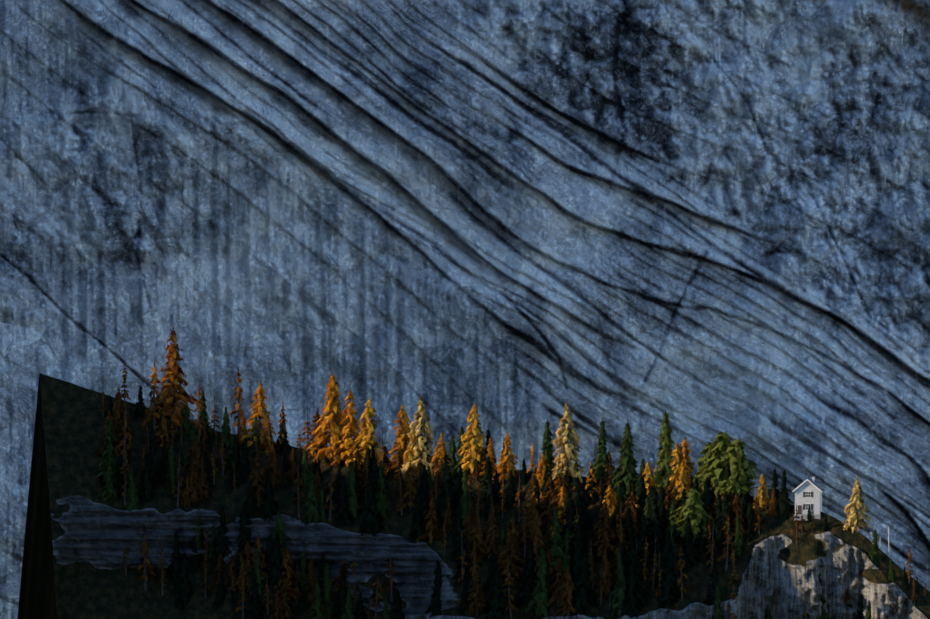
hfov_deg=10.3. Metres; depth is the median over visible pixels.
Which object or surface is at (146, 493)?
spruce tree
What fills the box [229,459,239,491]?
thin larch tree
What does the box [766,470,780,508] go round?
spruce tree
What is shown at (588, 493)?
spruce tree
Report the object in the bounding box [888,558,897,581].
spruce tree
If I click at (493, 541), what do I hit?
larch tree
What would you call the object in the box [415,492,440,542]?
larch tree
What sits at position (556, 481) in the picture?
larch tree
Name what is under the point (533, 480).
larch tree
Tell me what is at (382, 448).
thin larch tree
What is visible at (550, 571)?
larch tree
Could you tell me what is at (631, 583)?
spruce tree
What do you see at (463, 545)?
spruce tree
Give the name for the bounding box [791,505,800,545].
thin larch tree
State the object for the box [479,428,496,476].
spruce tree
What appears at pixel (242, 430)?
larch tree
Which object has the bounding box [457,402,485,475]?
larch tree
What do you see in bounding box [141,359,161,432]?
thin larch tree
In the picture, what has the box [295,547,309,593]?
spruce tree
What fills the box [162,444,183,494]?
spruce tree
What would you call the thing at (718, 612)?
spruce tree
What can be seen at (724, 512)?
spruce tree
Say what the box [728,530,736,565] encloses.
thin larch tree
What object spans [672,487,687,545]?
spruce tree
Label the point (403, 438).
larch tree
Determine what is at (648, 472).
larch tree
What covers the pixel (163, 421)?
larch tree
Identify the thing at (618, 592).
spruce tree
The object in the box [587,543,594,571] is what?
thin larch tree
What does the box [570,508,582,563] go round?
thin larch tree
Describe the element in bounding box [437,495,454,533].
larch tree
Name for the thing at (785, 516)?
spruce tree
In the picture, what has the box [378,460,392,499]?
spruce tree
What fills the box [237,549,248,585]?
thin larch tree
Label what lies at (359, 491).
spruce tree
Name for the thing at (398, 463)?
thin larch tree
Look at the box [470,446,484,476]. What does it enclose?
larch tree
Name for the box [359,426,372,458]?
larch tree
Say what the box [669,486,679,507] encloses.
larch tree
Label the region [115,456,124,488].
spruce tree
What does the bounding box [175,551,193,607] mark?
spruce tree
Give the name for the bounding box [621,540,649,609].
spruce tree
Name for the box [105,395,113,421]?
spruce tree
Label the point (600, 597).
thin larch tree
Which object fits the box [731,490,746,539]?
larch tree
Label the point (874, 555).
spruce tree
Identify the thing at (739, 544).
spruce tree
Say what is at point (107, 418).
larch tree
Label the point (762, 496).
larch tree
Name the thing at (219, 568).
larch tree
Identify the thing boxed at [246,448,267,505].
larch tree
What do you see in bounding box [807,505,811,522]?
spruce tree
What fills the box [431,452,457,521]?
spruce tree
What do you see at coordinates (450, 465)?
thin larch tree
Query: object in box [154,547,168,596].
thin larch tree
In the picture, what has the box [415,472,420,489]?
thin larch tree
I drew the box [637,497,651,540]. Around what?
spruce tree
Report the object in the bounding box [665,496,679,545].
spruce tree
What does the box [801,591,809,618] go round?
thin larch tree
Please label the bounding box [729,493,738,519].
larch tree
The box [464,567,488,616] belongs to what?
larch tree
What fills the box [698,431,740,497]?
stone pine tree
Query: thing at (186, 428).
spruce tree
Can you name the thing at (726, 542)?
thin larch tree
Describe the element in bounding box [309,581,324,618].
spruce tree
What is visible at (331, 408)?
larch tree
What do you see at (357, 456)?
larch tree
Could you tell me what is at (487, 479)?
spruce tree
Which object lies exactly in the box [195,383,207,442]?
thin larch tree
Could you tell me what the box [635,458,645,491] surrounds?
spruce tree
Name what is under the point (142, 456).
thin larch tree
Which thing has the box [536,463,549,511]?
spruce tree
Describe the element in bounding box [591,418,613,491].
spruce tree
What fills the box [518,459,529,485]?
spruce tree
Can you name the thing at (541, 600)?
spruce tree
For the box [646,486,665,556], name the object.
spruce tree
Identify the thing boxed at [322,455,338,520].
thin larch tree
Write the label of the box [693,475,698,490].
spruce tree
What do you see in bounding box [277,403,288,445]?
thin larch tree
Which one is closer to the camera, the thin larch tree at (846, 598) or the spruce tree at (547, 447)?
the thin larch tree at (846, 598)
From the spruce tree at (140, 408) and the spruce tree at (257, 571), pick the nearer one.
the spruce tree at (257, 571)
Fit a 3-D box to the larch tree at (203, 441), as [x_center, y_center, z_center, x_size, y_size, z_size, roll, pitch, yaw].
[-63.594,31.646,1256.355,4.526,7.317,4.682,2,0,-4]
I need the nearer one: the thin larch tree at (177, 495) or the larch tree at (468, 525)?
the larch tree at (468, 525)
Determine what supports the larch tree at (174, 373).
on the ridge terrain
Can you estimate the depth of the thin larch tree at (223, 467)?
1246.59 m
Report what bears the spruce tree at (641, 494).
on the ridge terrain
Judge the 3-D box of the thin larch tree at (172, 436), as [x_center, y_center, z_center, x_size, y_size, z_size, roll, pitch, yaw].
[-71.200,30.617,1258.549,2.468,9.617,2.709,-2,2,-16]
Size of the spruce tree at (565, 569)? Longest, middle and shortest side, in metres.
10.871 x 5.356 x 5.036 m
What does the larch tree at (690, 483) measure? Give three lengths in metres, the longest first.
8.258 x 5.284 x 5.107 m
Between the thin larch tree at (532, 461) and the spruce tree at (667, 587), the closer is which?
the spruce tree at (667, 587)
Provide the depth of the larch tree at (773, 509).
1166.45 m
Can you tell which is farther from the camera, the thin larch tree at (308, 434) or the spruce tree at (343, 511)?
the thin larch tree at (308, 434)
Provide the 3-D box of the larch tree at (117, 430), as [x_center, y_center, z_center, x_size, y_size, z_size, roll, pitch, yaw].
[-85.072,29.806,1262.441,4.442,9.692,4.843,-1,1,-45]
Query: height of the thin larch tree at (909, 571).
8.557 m
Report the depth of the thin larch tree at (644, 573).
1159.67 m
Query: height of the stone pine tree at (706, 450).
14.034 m
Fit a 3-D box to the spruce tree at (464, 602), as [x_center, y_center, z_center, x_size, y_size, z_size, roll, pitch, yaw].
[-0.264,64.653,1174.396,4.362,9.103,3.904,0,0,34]
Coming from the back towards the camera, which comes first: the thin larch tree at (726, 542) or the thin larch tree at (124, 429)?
the thin larch tree at (124, 429)
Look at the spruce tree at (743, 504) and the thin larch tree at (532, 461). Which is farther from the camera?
the thin larch tree at (532, 461)
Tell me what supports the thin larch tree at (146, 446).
on the ridge terrain
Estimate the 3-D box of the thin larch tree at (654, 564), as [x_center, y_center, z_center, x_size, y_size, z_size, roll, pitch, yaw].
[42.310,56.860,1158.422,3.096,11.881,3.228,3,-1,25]
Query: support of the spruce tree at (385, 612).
on the ridge terrain
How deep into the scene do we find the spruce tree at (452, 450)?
1215.88 m
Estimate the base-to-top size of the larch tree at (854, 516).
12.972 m
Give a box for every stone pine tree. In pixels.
[672,487,713,543]
[693,442,722,495]
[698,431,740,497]
[718,438,759,495]
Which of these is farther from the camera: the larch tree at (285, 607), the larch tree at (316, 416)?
the larch tree at (316, 416)
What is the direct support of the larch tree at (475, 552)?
on the ridge terrain
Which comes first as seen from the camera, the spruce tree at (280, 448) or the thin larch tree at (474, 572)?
the thin larch tree at (474, 572)
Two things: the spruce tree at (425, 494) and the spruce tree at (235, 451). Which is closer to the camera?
the spruce tree at (425, 494)
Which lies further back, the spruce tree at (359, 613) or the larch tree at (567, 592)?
the spruce tree at (359, 613)
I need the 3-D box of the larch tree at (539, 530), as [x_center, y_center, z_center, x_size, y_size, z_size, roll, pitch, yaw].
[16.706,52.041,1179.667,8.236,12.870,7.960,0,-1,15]
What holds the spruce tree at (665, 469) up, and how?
on the ridge terrain
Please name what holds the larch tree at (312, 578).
on the ridge terrain
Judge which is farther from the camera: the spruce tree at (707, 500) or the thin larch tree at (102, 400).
the thin larch tree at (102, 400)
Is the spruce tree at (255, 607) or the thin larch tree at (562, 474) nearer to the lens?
the thin larch tree at (562, 474)
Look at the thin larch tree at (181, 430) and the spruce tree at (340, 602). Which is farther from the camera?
the thin larch tree at (181, 430)
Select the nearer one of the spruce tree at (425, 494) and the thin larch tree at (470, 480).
the thin larch tree at (470, 480)
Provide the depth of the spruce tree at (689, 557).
1158.90 m
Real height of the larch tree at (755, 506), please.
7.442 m
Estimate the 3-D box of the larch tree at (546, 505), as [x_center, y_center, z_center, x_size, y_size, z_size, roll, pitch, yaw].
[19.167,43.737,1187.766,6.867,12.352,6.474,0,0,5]
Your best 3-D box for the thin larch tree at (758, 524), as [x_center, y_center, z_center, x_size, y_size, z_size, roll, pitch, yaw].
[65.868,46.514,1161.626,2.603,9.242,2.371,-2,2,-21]
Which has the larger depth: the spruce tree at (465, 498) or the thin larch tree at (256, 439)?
the thin larch tree at (256, 439)
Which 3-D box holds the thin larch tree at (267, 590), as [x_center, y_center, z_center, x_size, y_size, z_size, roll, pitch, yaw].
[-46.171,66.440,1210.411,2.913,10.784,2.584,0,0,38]
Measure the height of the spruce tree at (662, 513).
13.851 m
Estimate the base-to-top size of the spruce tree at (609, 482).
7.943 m
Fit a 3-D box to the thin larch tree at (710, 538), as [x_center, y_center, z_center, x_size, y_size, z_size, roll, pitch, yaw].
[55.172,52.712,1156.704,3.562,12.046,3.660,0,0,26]
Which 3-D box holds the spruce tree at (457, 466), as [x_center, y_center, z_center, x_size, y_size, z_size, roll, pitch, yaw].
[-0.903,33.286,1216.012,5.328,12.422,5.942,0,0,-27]
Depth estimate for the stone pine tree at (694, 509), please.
1163.31 m
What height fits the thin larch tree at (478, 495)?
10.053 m
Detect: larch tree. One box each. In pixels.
[96,411,120,456]
[98,392,107,416]
[111,387,125,424]
[112,402,117,423]
[112,412,123,447]
[115,399,132,465]
[117,442,130,504]
[119,365,131,402]
[121,404,128,432]
[121,546,130,575]
[122,416,131,448]
[137,443,146,480]
[138,527,156,590]
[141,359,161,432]
[141,432,148,463]
[142,540,150,574]
[145,418,150,447]
[148,327,197,425]
[154,401,174,451]
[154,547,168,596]
[168,420,177,453]
[170,392,180,431]
[171,454,183,506]
[175,450,185,489]
[177,410,186,444]
[180,476,194,506]
[182,453,208,504]
[185,436,204,481]
[194,455,213,498]
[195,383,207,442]
[197,529,212,578]
[199,426,209,454]
[200,560,210,598]
[208,551,226,586]
[209,395,219,435]
[209,439,217,484]
[212,431,219,470]
[217,434,226,475]
[224,556,241,591]
[229,367,246,437]
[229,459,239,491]
[231,541,253,590]
[235,560,249,618]
[236,417,248,445]
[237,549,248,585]
[238,380,276,446]
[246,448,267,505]
[247,532,270,582]
[252,425,260,452]
[259,416,276,454]
[262,572,272,614]
[263,444,283,487]
[270,593,285,618]
[274,548,305,601]
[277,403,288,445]
[278,574,298,618]
[284,447,301,480]
[290,452,305,517]
[297,434,303,455]
[300,557,323,603]
[301,405,312,453]
[302,408,327,458]
[306,469,325,499]
[309,371,353,462]
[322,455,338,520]
[324,435,344,468]
[324,481,329,508]
[331,388,360,465]
[332,559,348,593]
[347,444,368,486]
[349,397,381,466]
[349,554,362,593]
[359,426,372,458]
[361,455,369,503]
[371,558,383,616]
[377,430,389,475]
[381,537,396,601]
[384,402,418,472]
[394,452,404,490]
[394,465,409,514]
[395,462,421,510]
[400,395,436,473]
[401,431,421,472]
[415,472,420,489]
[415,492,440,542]
[417,421,431,464]
[428,459,441,509]
[431,432,446,475]
[434,465,443,493]
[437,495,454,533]
[440,513,449,554]
[448,452,453,479]
[456,531,468,590]
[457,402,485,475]
[461,500,477,551]
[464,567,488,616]
[467,476,472,502]
[467,540,482,573]
[468,514,486,559]
[469,554,476,586]
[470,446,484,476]
[473,454,479,485]
[474,481,483,518]
[480,436,498,479]
[482,505,502,558]
[495,432,518,482]
[496,479,507,518]
[498,517,524,578]
[499,437,508,483]
[502,554,519,618]
[513,470,526,521]
[521,509,548,563]
[526,472,536,492]
[526,494,543,537]
[527,442,536,477]
[530,547,559,595]
[532,513,540,575]
[533,451,550,503]
[535,473,556,523]
[545,474,566,535]
[545,483,567,542]
[546,553,564,605]
[551,401,586,482]
[554,454,568,485]
[554,566,579,614]
[557,462,566,492]
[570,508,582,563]
[586,455,597,503]
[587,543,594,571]
[588,500,616,561]
[588,540,598,591]
[595,550,614,593]
[596,478,602,511]
[596,485,620,527]
[596,564,605,605]
[601,450,614,487]
[606,521,630,575]
[616,489,641,539]
[616,498,625,534]
[631,509,639,541]
[635,459,655,507]
[638,536,650,587]
[648,537,658,588]
[652,551,662,604]
[664,488,670,518]
[665,443,689,493]
[666,473,672,500]
[667,435,695,491]
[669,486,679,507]
[671,460,687,501]
[676,547,692,600]
[686,475,693,496]
[704,522,717,568]
[705,520,720,582]
[716,509,736,571]
[724,577,737,618]
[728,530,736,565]
[728,550,738,589]
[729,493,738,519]
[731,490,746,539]
[752,472,767,508]
[753,497,764,526]
[754,497,763,534]
[767,488,779,515]
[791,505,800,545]
[799,514,805,535]
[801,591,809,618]
[810,510,815,531]
[842,475,871,532]
[844,591,850,609]
[906,546,914,583]
[910,577,916,604]
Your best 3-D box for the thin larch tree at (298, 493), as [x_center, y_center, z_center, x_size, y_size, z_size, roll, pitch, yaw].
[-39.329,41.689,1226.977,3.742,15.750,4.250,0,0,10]
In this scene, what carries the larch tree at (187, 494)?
on the ridge terrain
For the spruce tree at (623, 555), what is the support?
on the ridge terrain
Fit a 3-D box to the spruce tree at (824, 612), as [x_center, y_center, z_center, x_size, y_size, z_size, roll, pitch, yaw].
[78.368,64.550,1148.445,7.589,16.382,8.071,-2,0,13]
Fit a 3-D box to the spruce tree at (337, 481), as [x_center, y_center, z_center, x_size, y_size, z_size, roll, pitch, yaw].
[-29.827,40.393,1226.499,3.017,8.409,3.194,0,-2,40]
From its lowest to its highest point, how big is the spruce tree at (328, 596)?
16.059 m
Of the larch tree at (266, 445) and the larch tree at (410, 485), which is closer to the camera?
the larch tree at (410, 485)
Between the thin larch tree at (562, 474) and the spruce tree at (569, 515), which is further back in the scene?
the thin larch tree at (562, 474)
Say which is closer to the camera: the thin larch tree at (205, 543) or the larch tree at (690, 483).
the larch tree at (690, 483)
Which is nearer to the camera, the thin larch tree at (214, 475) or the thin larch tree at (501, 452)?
the thin larch tree at (501, 452)
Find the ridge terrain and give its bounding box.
[17,373,929,618]
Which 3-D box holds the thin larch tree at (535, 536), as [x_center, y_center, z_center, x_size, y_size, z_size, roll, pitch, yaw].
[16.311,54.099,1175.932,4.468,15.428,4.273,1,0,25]
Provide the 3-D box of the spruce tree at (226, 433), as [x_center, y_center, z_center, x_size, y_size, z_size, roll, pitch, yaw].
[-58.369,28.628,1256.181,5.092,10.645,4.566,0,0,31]
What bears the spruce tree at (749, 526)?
on the ridge terrain
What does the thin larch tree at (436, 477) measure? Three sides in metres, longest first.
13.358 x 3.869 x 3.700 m
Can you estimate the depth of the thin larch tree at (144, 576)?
1234.49 m
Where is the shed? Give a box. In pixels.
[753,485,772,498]
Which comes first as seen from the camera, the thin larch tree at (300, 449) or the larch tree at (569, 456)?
the larch tree at (569, 456)
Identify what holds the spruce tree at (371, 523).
on the ridge terrain
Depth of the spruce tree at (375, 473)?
1217.15 m
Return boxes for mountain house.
[792,476,824,520]
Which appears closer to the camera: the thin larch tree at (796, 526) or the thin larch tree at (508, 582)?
the thin larch tree at (796, 526)
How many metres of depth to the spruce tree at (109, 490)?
1246.88 m
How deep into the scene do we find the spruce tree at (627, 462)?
1188.44 m
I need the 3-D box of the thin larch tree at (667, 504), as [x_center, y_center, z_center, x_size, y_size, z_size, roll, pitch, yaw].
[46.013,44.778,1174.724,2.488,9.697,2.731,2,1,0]
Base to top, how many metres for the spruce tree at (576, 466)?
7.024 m
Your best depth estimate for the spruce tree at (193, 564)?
1234.00 m
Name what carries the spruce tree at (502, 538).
on the ridge terrain
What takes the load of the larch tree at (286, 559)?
on the ridge terrain
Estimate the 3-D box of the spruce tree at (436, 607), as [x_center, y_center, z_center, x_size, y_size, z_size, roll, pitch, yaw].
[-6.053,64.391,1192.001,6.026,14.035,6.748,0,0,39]
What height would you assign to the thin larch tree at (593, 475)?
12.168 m
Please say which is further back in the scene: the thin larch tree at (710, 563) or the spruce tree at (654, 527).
the spruce tree at (654, 527)
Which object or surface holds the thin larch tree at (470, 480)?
on the ridge terrain
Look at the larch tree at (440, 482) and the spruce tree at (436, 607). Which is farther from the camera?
the larch tree at (440, 482)
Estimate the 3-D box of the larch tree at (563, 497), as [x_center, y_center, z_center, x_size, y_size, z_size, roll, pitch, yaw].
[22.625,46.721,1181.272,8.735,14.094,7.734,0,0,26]
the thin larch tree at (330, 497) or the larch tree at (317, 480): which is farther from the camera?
the larch tree at (317, 480)
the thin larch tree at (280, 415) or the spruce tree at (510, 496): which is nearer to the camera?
the spruce tree at (510, 496)
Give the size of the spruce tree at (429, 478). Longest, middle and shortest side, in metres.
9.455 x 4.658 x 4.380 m
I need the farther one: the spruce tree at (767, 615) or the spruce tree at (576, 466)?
the spruce tree at (576, 466)
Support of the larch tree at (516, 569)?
on the ridge terrain
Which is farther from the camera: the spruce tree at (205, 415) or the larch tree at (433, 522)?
the spruce tree at (205, 415)
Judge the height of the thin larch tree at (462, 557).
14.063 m
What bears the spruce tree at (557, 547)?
on the ridge terrain
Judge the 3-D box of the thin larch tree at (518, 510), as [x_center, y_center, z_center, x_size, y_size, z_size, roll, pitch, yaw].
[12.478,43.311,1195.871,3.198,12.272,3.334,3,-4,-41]
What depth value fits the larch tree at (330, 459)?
1235.96 m
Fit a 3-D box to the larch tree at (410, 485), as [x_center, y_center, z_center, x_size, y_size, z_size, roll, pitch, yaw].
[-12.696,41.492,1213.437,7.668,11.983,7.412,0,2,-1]
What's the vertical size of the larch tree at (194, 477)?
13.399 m
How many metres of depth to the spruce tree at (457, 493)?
1205.15 m
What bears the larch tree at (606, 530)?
on the ridge terrain
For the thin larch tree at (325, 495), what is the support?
on the ridge terrain
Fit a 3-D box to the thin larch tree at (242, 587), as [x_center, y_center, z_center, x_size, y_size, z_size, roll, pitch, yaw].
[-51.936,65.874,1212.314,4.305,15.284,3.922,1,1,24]
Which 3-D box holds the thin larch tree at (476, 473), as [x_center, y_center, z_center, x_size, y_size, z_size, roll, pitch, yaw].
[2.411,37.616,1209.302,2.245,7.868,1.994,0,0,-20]
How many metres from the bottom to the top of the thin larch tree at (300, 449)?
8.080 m
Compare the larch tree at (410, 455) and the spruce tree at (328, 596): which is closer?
the spruce tree at (328, 596)
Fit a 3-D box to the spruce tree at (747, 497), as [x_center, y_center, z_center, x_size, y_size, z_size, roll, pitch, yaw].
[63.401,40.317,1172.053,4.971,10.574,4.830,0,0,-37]
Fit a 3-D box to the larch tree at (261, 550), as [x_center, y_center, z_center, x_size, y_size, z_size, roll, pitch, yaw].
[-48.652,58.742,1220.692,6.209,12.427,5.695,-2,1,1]
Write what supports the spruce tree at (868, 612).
on the ridge terrain
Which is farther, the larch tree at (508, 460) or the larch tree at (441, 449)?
the larch tree at (441, 449)
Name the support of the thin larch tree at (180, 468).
on the ridge terrain
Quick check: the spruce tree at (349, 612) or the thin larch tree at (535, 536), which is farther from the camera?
the spruce tree at (349, 612)
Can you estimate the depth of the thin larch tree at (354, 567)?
1208.88 m
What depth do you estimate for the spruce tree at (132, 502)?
1242.51 m
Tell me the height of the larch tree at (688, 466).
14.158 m
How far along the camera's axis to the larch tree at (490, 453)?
1210.26 m
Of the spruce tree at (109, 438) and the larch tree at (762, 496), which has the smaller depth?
the larch tree at (762, 496)
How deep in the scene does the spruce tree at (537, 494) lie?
1192.76 m
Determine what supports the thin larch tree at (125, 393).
on the ridge terrain
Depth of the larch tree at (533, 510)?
1186.50 m
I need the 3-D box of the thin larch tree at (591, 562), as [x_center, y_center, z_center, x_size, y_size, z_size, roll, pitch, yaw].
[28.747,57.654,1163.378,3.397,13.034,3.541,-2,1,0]
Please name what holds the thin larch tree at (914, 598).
on the ridge terrain
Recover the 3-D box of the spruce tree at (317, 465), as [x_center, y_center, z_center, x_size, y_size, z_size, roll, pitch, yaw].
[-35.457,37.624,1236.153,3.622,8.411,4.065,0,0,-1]
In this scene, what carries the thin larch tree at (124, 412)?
on the ridge terrain
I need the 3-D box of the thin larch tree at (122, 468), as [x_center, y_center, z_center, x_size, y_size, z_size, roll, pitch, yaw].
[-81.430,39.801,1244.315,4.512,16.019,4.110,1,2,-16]
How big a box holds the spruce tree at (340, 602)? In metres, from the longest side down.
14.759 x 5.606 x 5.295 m
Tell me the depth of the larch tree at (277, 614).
1205.81 m
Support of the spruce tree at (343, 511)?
on the ridge terrain
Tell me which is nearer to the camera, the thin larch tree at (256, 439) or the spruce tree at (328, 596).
the spruce tree at (328, 596)
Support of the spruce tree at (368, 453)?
on the ridge terrain
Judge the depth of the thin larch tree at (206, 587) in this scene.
1224.44 m
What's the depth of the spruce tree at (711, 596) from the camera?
1146.21 m
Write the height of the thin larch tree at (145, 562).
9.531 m
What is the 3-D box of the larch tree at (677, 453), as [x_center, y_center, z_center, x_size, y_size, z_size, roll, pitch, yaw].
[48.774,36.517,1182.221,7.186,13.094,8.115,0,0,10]
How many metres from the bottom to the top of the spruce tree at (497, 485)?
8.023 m
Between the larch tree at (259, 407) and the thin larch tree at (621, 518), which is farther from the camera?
the larch tree at (259, 407)
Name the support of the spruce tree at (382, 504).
on the ridge terrain
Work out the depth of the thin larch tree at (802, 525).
1156.49 m
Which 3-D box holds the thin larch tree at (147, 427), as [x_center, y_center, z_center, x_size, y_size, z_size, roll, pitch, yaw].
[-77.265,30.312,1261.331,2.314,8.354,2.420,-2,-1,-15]
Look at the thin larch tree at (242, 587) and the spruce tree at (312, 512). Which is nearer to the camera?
the thin larch tree at (242, 587)
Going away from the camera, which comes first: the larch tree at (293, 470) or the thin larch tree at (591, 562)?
the thin larch tree at (591, 562)
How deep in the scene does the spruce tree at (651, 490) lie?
1174.74 m
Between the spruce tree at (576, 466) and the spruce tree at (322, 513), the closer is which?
the spruce tree at (576, 466)
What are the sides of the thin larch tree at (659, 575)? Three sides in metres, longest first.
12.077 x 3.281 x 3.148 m
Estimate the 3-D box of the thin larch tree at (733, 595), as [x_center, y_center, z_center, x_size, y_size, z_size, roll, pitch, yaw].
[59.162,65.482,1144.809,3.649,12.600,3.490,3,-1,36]
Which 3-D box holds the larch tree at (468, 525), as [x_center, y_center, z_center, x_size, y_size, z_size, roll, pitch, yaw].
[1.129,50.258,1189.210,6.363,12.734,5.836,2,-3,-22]
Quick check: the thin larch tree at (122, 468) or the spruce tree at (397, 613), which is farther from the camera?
the thin larch tree at (122, 468)
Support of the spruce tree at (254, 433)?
on the ridge terrain
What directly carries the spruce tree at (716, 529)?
on the ridge terrain
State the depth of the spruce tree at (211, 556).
1234.26 m
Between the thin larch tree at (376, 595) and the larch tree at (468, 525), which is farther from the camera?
the thin larch tree at (376, 595)
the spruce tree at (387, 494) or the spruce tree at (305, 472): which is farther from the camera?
the spruce tree at (305, 472)
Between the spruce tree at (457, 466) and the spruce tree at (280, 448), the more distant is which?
the spruce tree at (280, 448)
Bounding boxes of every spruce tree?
[94,418,117,482]
[98,447,118,501]
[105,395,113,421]
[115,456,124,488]
[123,467,140,510]
[134,386,146,418]
[137,453,155,503]
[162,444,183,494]
[166,532,182,585]
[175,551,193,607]
[179,402,191,435]
[182,423,200,470]
[187,536,201,572]
[188,507,204,559]
[191,391,211,436]
[207,524,216,562]
[212,505,230,560]
[216,407,231,447]
[225,434,244,487]
[226,435,239,464]
[228,501,253,569]
[245,570,264,618]
[246,549,264,594]
[249,417,262,454]
[265,530,285,589]
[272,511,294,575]
[274,412,290,453]
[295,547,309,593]
[299,448,310,493]
[302,469,319,525]
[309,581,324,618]
[312,450,322,481]
[314,489,328,525]
[320,564,335,618]
[330,562,348,618]
[331,473,353,525]
[333,463,341,495]
[341,589,356,618]
[346,460,362,517]
[350,461,363,502]
[354,593,366,618]
[359,473,384,539]
[360,445,372,491]
[365,457,378,506]
[370,446,377,473]
[375,463,390,517]
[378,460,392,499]
[382,596,390,618]
[383,446,389,475]
[391,423,407,471]
[391,590,405,618]
[408,490,428,542]
[413,464,431,516]
[424,561,441,618]
[427,463,435,499]
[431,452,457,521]
[441,435,458,477]
[452,534,471,587]
[453,427,470,475]
[453,467,462,506]
[455,469,475,528]
[456,575,469,613]
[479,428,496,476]
[479,456,499,503]
[493,469,503,501]
[494,527,506,562]
[503,470,517,508]
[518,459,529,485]
[525,548,551,617]
[531,480,540,518]
[534,419,556,479]
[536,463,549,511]
[546,507,564,572]
[559,562,574,605]
[560,489,584,547]
[561,526,574,571]
[567,549,597,614]
[571,461,580,488]
[572,475,585,516]
[573,485,589,548]
[586,466,598,504]
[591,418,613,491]
[606,549,628,617]
[607,480,614,510]
[609,540,627,602]
[611,420,639,498]
[611,481,625,525]
[618,564,641,618]
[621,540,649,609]
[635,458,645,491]
[635,475,647,524]
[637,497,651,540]
[644,484,653,511]
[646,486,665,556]
[650,409,675,492]
[655,485,668,541]
[656,547,681,607]
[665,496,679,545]
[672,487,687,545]
[676,514,701,571]
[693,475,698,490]
[695,477,715,546]
[703,562,722,604]
[710,494,725,552]
[710,584,724,618]
[713,493,734,551]
[732,515,744,556]
[739,468,752,508]
[740,495,747,525]
[742,501,755,542]
[764,605,771,618]
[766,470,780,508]
[776,469,792,517]
[782,503,788,519]
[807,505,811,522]
[816,573,830,618]
[822,513,828,530]
[855,593,863,618]
[865,601,871,618]
[868,529,880,562]
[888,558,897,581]
[901,567,907,585]
[915,577,919,593]
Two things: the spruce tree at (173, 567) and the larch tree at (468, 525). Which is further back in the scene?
the spruce tree at (173, 567)
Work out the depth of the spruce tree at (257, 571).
1217.72 m
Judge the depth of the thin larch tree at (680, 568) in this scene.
1150.60 m
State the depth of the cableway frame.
1150.41 m
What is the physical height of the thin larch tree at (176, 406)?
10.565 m
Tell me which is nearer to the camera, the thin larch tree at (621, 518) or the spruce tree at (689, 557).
the spruce tree at (689, 557)
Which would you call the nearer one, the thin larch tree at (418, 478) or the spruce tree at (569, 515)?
the spruce tree at (569, 515)
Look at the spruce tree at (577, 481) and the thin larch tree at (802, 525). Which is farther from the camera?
the spruce tree at (577, 481)
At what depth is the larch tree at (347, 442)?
1234.03 m
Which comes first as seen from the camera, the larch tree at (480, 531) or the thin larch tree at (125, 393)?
the larch tree at (480, 531)
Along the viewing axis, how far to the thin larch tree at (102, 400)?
1273.59 m
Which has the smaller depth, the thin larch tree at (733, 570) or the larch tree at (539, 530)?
the thin larch tree at (733, 570)
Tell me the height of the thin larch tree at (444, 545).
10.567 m
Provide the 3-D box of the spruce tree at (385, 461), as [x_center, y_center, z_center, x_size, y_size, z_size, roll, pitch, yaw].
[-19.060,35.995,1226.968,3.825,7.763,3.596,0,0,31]
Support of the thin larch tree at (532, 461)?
on the ridge terrain
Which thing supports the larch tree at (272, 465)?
on the ridge terrain
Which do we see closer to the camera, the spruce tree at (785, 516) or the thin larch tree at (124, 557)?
the spruce tree at (785, 516)
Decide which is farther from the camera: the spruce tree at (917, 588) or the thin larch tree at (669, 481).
the thin larch tree at (669, 481)
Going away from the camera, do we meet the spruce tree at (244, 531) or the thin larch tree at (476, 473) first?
the thin larch tree at (476, 473)
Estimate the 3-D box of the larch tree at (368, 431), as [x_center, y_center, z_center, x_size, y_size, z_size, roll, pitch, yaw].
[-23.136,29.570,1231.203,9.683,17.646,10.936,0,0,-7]
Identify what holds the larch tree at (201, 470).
on the ridge terrain
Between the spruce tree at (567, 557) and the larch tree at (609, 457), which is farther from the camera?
the larch tree at (609, 457)
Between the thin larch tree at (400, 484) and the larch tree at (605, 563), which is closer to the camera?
the larch tree at (605, 563)
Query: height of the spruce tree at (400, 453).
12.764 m
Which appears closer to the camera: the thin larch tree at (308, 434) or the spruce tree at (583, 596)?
the spruce tree at (583, 596)
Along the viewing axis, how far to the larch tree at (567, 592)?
1159.25 m
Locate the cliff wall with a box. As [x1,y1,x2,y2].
[0,0,929,618]
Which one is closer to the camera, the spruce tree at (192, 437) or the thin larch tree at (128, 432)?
the spruce tree at (192, 437)
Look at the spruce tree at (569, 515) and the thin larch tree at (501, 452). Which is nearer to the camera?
the spruce tree at (569, 515)
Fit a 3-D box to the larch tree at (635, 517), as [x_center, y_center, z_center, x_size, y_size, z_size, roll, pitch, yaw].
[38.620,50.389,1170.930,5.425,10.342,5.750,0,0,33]
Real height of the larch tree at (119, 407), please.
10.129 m
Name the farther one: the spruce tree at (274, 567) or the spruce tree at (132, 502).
the spruce tree at (132, 502)
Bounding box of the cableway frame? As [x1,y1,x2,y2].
[870,526,927,554]
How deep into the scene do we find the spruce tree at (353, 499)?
1216.77 m
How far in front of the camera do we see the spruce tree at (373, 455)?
1227.17 m
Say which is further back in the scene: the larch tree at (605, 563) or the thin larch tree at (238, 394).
the thin larch tree at (238, 394)
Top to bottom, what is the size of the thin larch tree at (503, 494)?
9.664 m
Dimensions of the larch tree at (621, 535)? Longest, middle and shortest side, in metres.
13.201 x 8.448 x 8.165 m
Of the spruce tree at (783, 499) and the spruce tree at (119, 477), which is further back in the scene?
the spruce tree at (119, 477)
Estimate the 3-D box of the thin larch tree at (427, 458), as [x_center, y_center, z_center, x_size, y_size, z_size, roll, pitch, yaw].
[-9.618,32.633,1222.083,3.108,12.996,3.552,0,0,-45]

